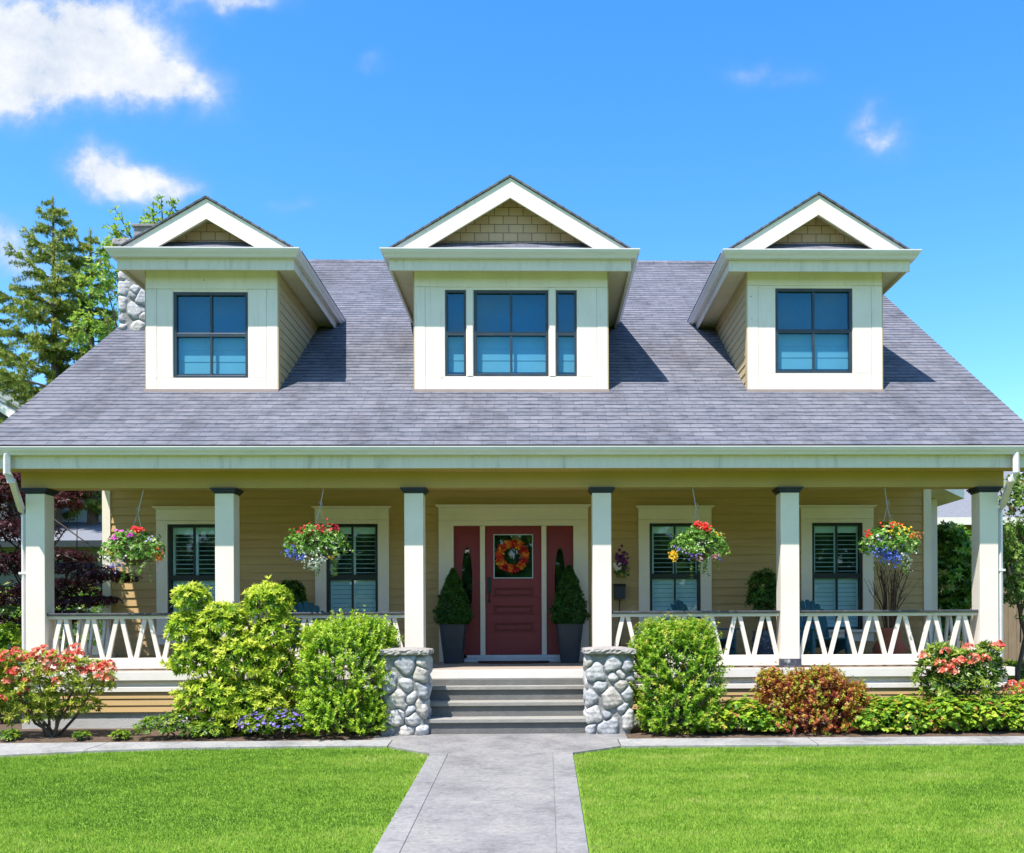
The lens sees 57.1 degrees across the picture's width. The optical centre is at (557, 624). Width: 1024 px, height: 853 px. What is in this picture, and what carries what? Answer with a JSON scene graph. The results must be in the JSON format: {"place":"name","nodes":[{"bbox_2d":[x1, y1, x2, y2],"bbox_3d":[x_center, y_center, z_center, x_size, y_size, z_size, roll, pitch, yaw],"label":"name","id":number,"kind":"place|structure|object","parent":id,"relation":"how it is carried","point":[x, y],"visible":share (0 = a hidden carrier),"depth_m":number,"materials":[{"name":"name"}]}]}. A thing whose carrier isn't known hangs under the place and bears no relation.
{"place":"outdoors","nodes":[
{"label":"outdoors","id":0,"kind":"place"},
{"bbox_2d":[0,690,1023,852],"bbox_3d":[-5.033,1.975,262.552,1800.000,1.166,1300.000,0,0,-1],"label":"ground","id":1,"kind":"structure","parent":0,"point":[584,818],"depth_m":8.23,"materials":[{"name":"green plant"}]},
{"bbox_2d":[0,301,86,520],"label":"spruce tree","id":2,"kind":"object","parent":1,"relation":"on","point":[5,321],"visible":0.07,"depth_m":28.82,"materials":[{"name":"green plant"}]},
{"bbox_2d":[0,383,101,528],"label":"neighbour house","id":3,"kind":"structure","parent":1,"relation":"on","point":[7,410],"depth_m":27.16,"materials":[{"name":"metal"}]},
{"bbox_2d":[0,581,102,687],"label":"back hedge","id":4,"kind":"object","parent":1,"relation":"on","point":[16,611],"visible":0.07,"depth_m":19.66,"materials":[{"name":"green plant"}]},
{"bbox_2d":[0,522,102,663],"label":"neighbour garage","id":5,"kind":"structure","parent":1,"relation":"on","point":[91,535],"depth_m":25.36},
{"bbox_2d":[0,195,118,527],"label":"spruce tree","id":6,"kind":"object","parent":1,"relation":"on","point":[35,305],"visible":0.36,"depth_m":26.81,"materials":[{"name":"green plant"}]},
{"bbox_2d":[6,227,118,524],"bbox_3d":[-14.270,-5.182,27.666,4.474,13.293,4.023,0,0,38],"label":"spruce tree","id":7,"kind":"object","parent":1,"relation":"on","point":[92,518],"visible":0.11,"depth_m":27.64,"materials":[{"name":"green plant"}]},
{"bbox_2d":[67,194,179,353],"bbox_3d":[-11.424,-5.083,25.408,3.546,13.071,2.137,0,0,-1],"label":"alder tree","id":8,"kind":"object","parent":1,"relation":"on","point":[109,280],"visible":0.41,"depth_m":25.29,"materials":[{"name":"green plant"}]},
{"bbox_2d":[401,753,556,852],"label":"walkway","id":9,"kind":"structure","parent":1,"relation":"on","point":[489,802],"depth_m":8.07,"materials":[{"name":"concrete"}]},
{"bbox_2d":[400,753,557,852],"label":"walkway joint","id":10,"kind":"object","parent":9,"relation":"on","point":[555,805],"visible":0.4,"depth_m":8.13,"materials":[{"name":"grey concrete"}]},
{"bbox_2d":[373,752,588,852],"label":"walkway border","id":11,"kind":"object","parent":1,"relation":"on","point":[571,835],"visible":0.77,"depth_m":8.05,"materials":[{"name":"grey concrete"}]},
{"bbox_2d":[372,733,627,755],"bbox_3d":[-0.679,1.431,10.960,3.050,0.176,1.158,0,0,-1],"label":"front apron","id":12,"kind":"object","parent":1,"relation":"on","point":[574,743],"visible":0.56,"depth_m":10.95,"materials":[{"name":"concrete"}]},
{"bbox_2d":[377,647,433,735],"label":"stone pillar","id":13,"kind":"structure","parent":12,"relation":"on","point":[406,698],"depth_m":11.44,"materials":[{"name":"grey stone"}]},
{"bbox_2d":[581,646,635,733],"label":"stone pillar","id":14,"kind":"structure","parent":12,"relation":"on","point":[608,692],"depth_m":11.49,"materials":[{"name":"grey stone"}]},
{"bbox_2d":[0,175,1023,733],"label":"house","id":15,"kind":"structure","parent":1,"relation":"on","point":[464,389],"depth_m":13.66,"materials":[{"name":"beige"}]},
{"bbox_2d":[97,489,165,582],"bbox_3d":[-5.608,-1.179,12.480,0.928,1.274,0.686,0,0,-1],"label":"hanging basket","id":16,"kind":"object","parent":15,"relation":"hanging from","point":[133,554],"visible":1,"depth_m":12.32,"materials":[{"name":"plant"}]},
{"bbox_2d":[152,506,214,644],"bbox_3d":[-5.714,-0.768,14.838,1.250,2.166,0.310,0,0,-1],"label":"window","id":17,"kind":"structure","parent":15,"relation":"in","point":[187,533],"depth_m":14.77,"materials":[{"name":"beige paint"}]},
{"bbox_2d":[273,579,308,655],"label":"potted plant","id":18,"kind":"object","parent":15,"relation":"on","point":[297,588],"visible":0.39,"depth_m":14.19,"materials":[{"name":"green plant"}]},
{"bbox_2d":[288,601,337,656],"bbox_3d":[-3.593,0.128,13.682,0.740,0.954,0.978,0,0,-26],"label":"garden chair","id":19,"kind":"object","parent":15,"relation":"on","point":[309,608],"visible":0.24,"depth_m":13.96,"materials":[{"name":"teal paint"}]},
{"bbox_2d":[280,488,353,576],"bbox_3d":[-3.186,-1.226,12.521,0.949,1.201,0.722,0,0,-1],"label":"hanging basket","id":20,"kind":"object","parent":15,"relation":"hanging from","point":[316,551],"visible":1,"depth_m":12.36,"materials":[{"name":"plant"}]},
{"bbox_2d":[311,506,391,643],"bbox_3d":[-3.235,-0.779,14.886,1.250,2.166,0.310,0,0,-1],"label":"window","id":21,"kind":"structure","parent":15,"relation":"in","point":[362,577],"depth_m":14.82,"materials":[{"name":"beige paint"}]},
{"bbox_2d":[432,568,474,663],"bbox_3d":[-1.592,-0.145,14.455,0.671,1.482,0.657,0,0,-1],"label":"potted conifer","id":22,"kind":"object","parent":15,"relation":"on","point":[453,631],"visible":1,"depth_m":14.30,"materials":[{"name":"plant"}]},
{"bbox_2d":[485,526,541,654],"bbox_3d":[-0.697,-0.559,15.035,1.026,2.075,0.430,0,0,-1],"label":"front door","id":23,"kind":"structure","parent":15,"relation":"in","point":[513,601],"depth_m":14.89,"materials":[{"name":"wood"}]},
{"bbox_2d":[494,539,528,573],"bbox_3d":[-0.715,-1.076,14.818,0.560,0.558,0.155,0,0,-1],"label":"wreath","id":24,"kind":"object","parent":23,"relation":"attached to","point":[520,547],"visible":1,"depth_m":14.81,"materials":[{"name":"orange plant"}]},
{"bbox_2d":[478,661,548,663],"bbox_3d":[-0.675,0.581,14.441,1.100,0.020,0.638,0,0,-1],"label":"doormat","id":25,"kind":"object","parent":15,"relation":"on","point":[508,662],"visible":1,"depth_m":14.23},
{"bbox_2d":[548,564,590,662],"bbox_3d":[0.191,-0.175,14.479,0.681,1.526,0.671,0,0,-1],"label":"potted conifer","id":26,"kind":"object","parent":15,"relation":"on","point":[569,626],"visible":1,"depth_m":14.33,"materials":[{"name":"plant"}]},
{"bbox_2d":[613,584,625,645],"bbox_3d":[0.984,-0.029,14.802,0.200,1.230,0.200,0,0,-1],"label":"mailbox","id":27,"kind":"object","parent":15,"relation":"on","point":[619,591],"visible":0.69,"depth_m":14.72,"materials":[{"name":"black metal"}]},
{"bbox_2d":[612,545,629,578],"bbox_3d":[1.007,-0.985,14.780,0.279,0.543,0.234,0,0,-1],"label":"wall planter","id":28,"kind":"object","parent":15,"relation":"attached to","point":[620,566],"visible":1,"depth_m":14.73,"materials":[{"name":"purple plant"}]},
{"bbox_2d":[635,505,714,633],"bbox_3d":[1.869,-0.801,14.984,1.250,2.166,0.310,0,0,-1],"label":"window","id":29,"kind":"structure","parent":15,"relation":"in","point":[662,581],"depth_m":14.91,"materials":[{"name":"beige paint"}]},
{"bbox_2d":[667,488,730,578],"bbox_3d":[1.893,-1.232,12.619,0.862,1.233,0.680,0,0,-1],"label":"hanging basket","id":30,"kind":"object","parent":15,"relation":"hanging from","point":[699,550],"visible":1,"depth_m":12.46,"materials":[{"name":"metal"}]},
{"bbox_2d":[667,600,739,654],"bbox_3d":[2.091,0.103,13.816,0.978,0.954,0.740,0,0,41],"label":"garden chair","id":31,"kind":"object","parent":15,"relation":"on","point":[680,605],"visible":0.26,"depth_m":13.80,"materials":[{"name":"teal paint"}]},
{"bbox_2d":[742,567,776,654],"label":"potted plant","id":32,"kind":"object","parent":15,"relation":"on","point":[763,597],"visible":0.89,"depth_m":14.20,"materials":[{"name":"green plant"}]},
{"bbox_2d":[799,600,855,654],"bbox_3d":[3.894,0.095,14.036,0.740,0.954,0.978,0,0,-9],"label":"garden chair","id":33,"kind":"object","parent":15,"relation":"on","point":[813,643],"visible":0.65,"depth_m":14.01,"materials":[{"name":"teal paint"}]},
{"bbox_2d":[799,505,876,640],"bbox_3d":[4.459,-0.812,15.033,1.250,2.166,0.310,0,0,-1],"label":"window","id":34,"kind":"structure","parent":15,"relation":"in","point":[834,570],"depth_m":14.97,"materials":[{"name":"beige paint"}]},
{"bbox_2d":[858,488,923,576],"bbox_3d":[4.456,-1.254,12.651,0.830,1.211,0.653,0,0,-1],"label":"hanging basket","id":35,"kind":"object","parent":15,"relation":"hanging from","point":[890,549],"visible":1,"depth_m":12.49,"materials":[{"name":"plant"}]},
{"bbox_2d":[864,558,919,653],"bbox_3d":[5.093,-0.275,14.155,0.821,1.684,0.520,0,0,-1],"label":"potted plant","id":36,"kind":"object","parent":15,"relation":"on","point":[900,646],"visible":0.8,"depth_m":14.08,"materials":[{"name":"plant"}]},
{"bbox_2d":[937,520,971,647],"bbox_3d":[7.534,-0.325,17.956,1.599,3.352,1.723,0,0,-1],"label":"laurel bush","id":37,"kind":"object","parent":1,"relation":"on","point":[954,570],"visible":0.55,"depth_m":17.51,"materials":[{"name":"green plant"}]},
{"bbox_2d":[937,471,1023,647],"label":"neighbour bungalow","id":38,"kind":"object","parent":1,"relation":"on","point":[958,511],"depth_m":22.25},
{"bbox_2d":[1003,592,1023,693],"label":"wood fence","id":39,"kind":"object","parent":1,"relation":"on","point":[1011,635],"visible":0.21,"depth_m":16.76,"materials":[{"name":"brown wood"}]},
{"bbox_2d":[1004,659,1023,683],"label":"side hedge","id":40,"kind":"object","parent":1,"relation":"on","point":[1010,662],"visible":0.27,"depth_m":15.80,"materials":[{"name":"green plant"}]},
{"bbox_2d":[0,736,1023,757],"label":"sidewalk","id":41,"kind":"structure","parent":0,"point":[20,749],"depth_m":10.87,"materials":[{"name":"concrete"}]},
{"bbox_2d":[0,712,1023,742],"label":"garden bed soil","id":42,"kind":"structure","parent":0,"point":[97,734],"depth_m":11.46,"materials":[{"name":"brown soil"}]},
{"bbox_2d":[0,617,21,723],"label":"green bush","id":43,"kind":"object","parent":42,"relation":"on","point":[8,635],"visible":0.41,"depth_m":13.07,"materials":[{"name":"green plant"}]},
{"bbox_2d":[0,728,22,741],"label":"bed plant","id":44,"kind":"object","parent":42,"relation":"on","point":[6,735],"visible":0.98,"depth_m":11.18,"materials":[{"name":"green plant"}]},
{"bbox_2d":[0,642,119,736],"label":"azalea bush","id":45,"kind":"object","parent":42,"relation":"on","point":[49,706],"visible":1,"depth_m":11.30,"materials":[{"name":"pink plant"}]},
{"bbox_2d":[0,473,142,633],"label":"japanese maple","id":46,"kind":"object","parent":42,"relation":"on","point":[77,585],"visible":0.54,"depth_m":14.92,"materials":[{"name":"red plant"}]},
{"bbox_2d":[72,730,91,741],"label":"bed plant","id":47,"kind":"object","parent":42,"relation":"on","point":[79,734],"visible":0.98,"depth_m":11.18,"materials":[{"name":"green plant"}]},
{"bbox_2d":[108,729,131,740],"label":"bed plant","id":48,"kind":"object","parent":42,"relation":"on","point":[125,734],"visible":0.98,"depth_m":11.19,"materials":[{"name":"green plant"}]},
{"bbox_2d":[132,709,229,738],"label":"weedy plant","id":49,"kind":"object","parent":42,"relation":"on","point":[150,722],"visible":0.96,"depth_m":11.23,"materials":[{"name":"green plant"}]},
{"bbox_2d":[159,575,302,736],"bbox_3d":[-4.032,0.386,11.738,1.740,2.046,1.193,0,0,-1],"label":"pieris shrub","id":50,"kind":"object","parent":42,"relation":"on","point":[248,646],"visible":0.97,"depth_m":11.50,"materials":[{"name":"green plant"}]},
{"bbox_2d":[238,706,306,738],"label":"bellflower clump","id":51,"kind":"object","parent":42,"relation":"on","point":[283,717],"visible":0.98,"depth_m":11.22,"materials":[{"name":"green plant"}]},
{"bbox_2d":[285,604,404,735],"bbox_3d":[-2.628,0.572,11.609,1.458,1.661,1.296,0,0,-1],"label":"clipped shrub","id":52,"kind":"object","parent":42,"relation":"on","point":[350,635],"visible":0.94,"depth_m":11.36,"materials":[{"name":"green plant"}]},
{"bbox_2d":[626,611,732,735],"bbox_3d":[1.499,0.610,11.678,1.384,1.554,1.319,0,0,-1],"label":"golden shrub","id":53,"kind":"object","parent":42,"relation":"on","point":[653,643],"visible":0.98,"depth_m":11.44,"materials":[{"name":"green plant"}]},
{"bbox_2d":[687,694,791,732],"bbox_3d":[2.234,1.116,11.642,1.317,0.536,0.759,0,0,-1],"label":"geranium clump","id":54,"kind":"object","parent":42,"relation":"on","point":[751,714],"visible":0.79,"depth_m":11.41,"materials":[{"name":"green plant"}]},
{"bbox_2d":[749,662,872,735],"bbox_3d":[3.186,0.917,11.769,1.639,0.923,1.179,0,0,-1],"label":"barberry shrub","id":55,"kind":"object","parent":42,"relation":"on","point":[797,700],"visible":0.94,"depth_m":11.51,"materials":[{"name":"red plant"}]},
{"bbox_2d":[837,689,1023,734],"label":"hedge","id":56,"kind":"object","parent":42,"relation":"on","point":[896,713],"visible":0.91,"depth_m":11.49,"materials":[{"name":"green plant"}]},
{"bbox_2d":[909,639,1008,726],"bbox_3d":[5.129,0.773,12.063,1.262,1.188,0.948,0,0,-1],"label":"rhododendron bush","id":57,"kind":"object","parent":42,"relation":"on","point":[950,659],"visible":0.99,"depth_m":11.84,"materials":[{"name":"green plant"}]},
{"bbox_2d":[998,471,1023,690],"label":"climbing rose","id":58,"kind":"object","parent":42,"relation":"on","point":[1014,549],"visible":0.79,"depth_m":14.83,"materials":[{"name":"green plant"}]},
{"bbox_2d":[1000,679,1023,696],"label":"azalea","id":59,"kind":"object","parent":42,"relation":"on","point":[1016,685],"visible":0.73,"depth_m":11.99,"materials":[{"name":"pink plant"}]},
{"bbox_2d":[0,0,1023,420],"label":"sky","id":60,"kind":"structure","parent":0,"point":[679,130],"materials":[{"name":"blue"}]}
]}

